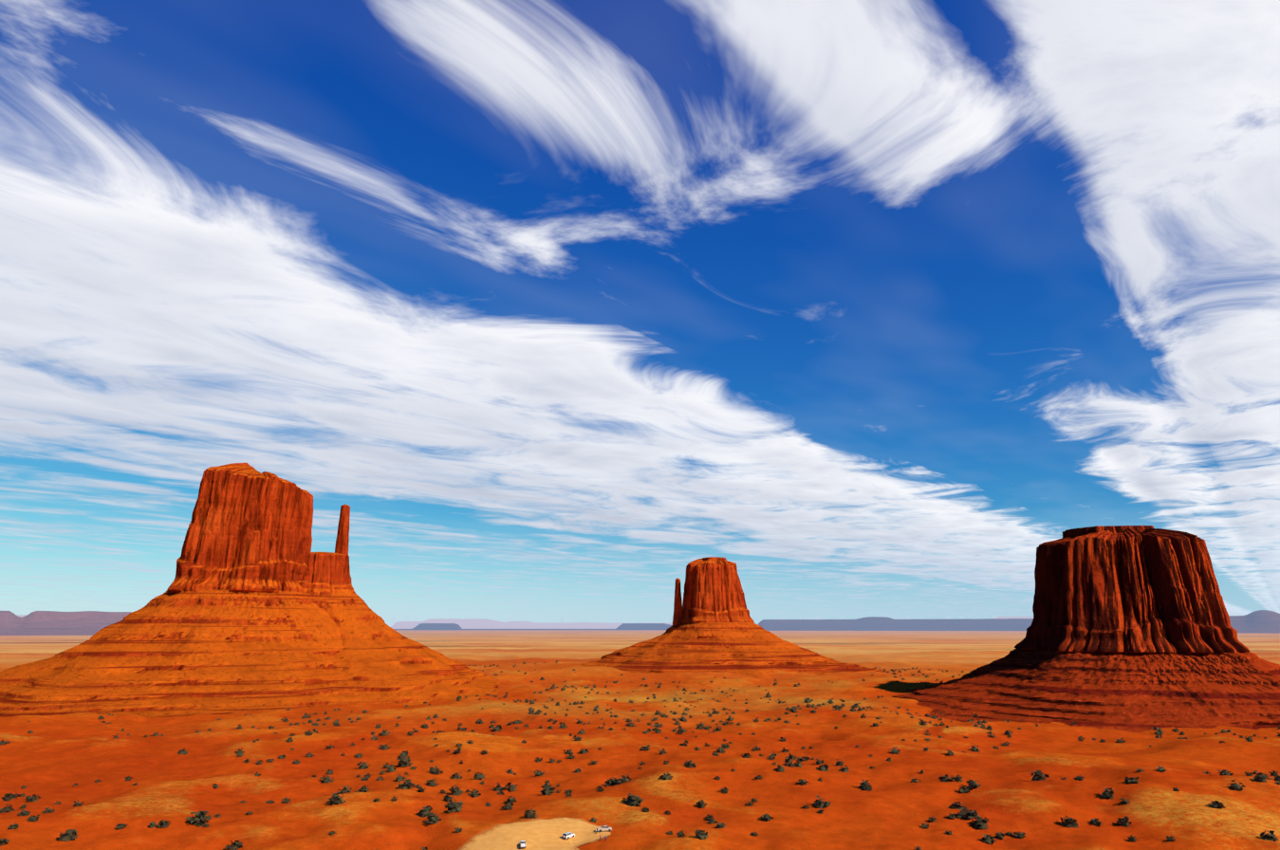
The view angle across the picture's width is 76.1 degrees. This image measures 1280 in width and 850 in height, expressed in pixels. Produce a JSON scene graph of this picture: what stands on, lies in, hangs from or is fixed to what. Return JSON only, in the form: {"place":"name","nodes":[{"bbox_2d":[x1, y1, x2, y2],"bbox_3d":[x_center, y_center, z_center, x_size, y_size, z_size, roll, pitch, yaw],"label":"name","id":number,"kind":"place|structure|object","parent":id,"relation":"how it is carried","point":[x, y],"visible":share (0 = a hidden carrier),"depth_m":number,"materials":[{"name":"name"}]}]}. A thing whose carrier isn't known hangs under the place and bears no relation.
{"place":"outdoors","nodes":[
{"label":"outdoors","id":0,"kind":"place"},
{"bbox_2d":[519,840,525,848],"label":"car","id":1,"kind":"object","parent":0,"point":[522,844],"visible":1,"depth_m":402.44,"materials":[{"name":"white paint"}]},
{"bbox_2d":[459,816,611,849],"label":"dirt parking area","id":2,"kind":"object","parent":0,"point":[538,834],"depth_m":419.45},
{"bbox_2d":[562,832,575,839],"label":"white suv","id":3,"kind":"object","parent":2,"relation":"on","point":[567,835],"visible":0.98,"depth_m":418.39,"materials":[{"name":"white paint"}]},
{"bbox_2d":[596,825,612,832],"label":"pickup truck","id":4,"kind":"object","parent":2,"relation":"on","point":[602,828],"visible":1,"depth_m":424.79,"materials":[{"name":"beige paint"}]},
{"bbox_2d":[0,630,1279,849],"bbox_3d":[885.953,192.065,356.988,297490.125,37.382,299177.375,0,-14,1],"label":"ground","id":5,"kind":"structure","parent":0,"point":[51,759],"depth_m":624.90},
{"bbox_2d":[0,463,500,717],"bbox_3d":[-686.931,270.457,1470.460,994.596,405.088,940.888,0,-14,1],"label":"butte","id":6,"kind":"object","parent":5,"relation":"on","point":[257,605],"visible":1,"depth_m":1294.21,"materials":[{"name":"orange stone"}]},
{"bbox_2d":[16,614,1033,629],"bbox_3d":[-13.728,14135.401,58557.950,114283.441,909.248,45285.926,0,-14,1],"label":"distant mountains","id":7,"kind":"structure","parent":5,"relation":"on","point":[476,623],"depth_m":68145.85,"materials":[{"name":"stone"}]},
{"bbox_2d":[0,659,1279,849],"bbox_3d":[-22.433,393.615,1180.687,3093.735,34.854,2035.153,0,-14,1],"label":"desert shrubs","id":8,"kind":"object","parent":5,"relation":"on","point":[201,817],"visible":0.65,"depth_m":566.30,"materials":[{"name":"green plant"}]},
{"bbox_2d":[0,610,1279,635],"bbox_3d":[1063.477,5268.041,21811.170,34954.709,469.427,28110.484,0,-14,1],"label":"distant mesas","id":9,"kind":"structure","parent":5,"relation":"on","point":[94,622],"depth_m":25126.97,"materials":[{"name":"stone"}]},
{"bbox_2d":[572,556,886,678],"bbox_3d":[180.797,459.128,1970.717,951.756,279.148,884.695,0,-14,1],"label":"butte","id":10,"kind":"object","parent":5,"relation":"on","point":[714,627],"visible":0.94,"depth_m":1839.14,"materials":[{"name":"orange stone"}]},
{"bbox_2d":[891,525,1279,732],"bbox_3d":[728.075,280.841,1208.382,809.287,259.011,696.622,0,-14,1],"label":"butte","id":11,"kind":"object","parent":5,"relation":"on","point":[1130,629],"visible":1,"depth_m":1103.22,"materials":[{"name":"red stone"}]},
{"bbox_2d":[0,0,1279,627],"label":"sky","id":12,"kind":"structure","parent":0,"point":[862,308],"materials":[{"name":"blue"}]}
]}

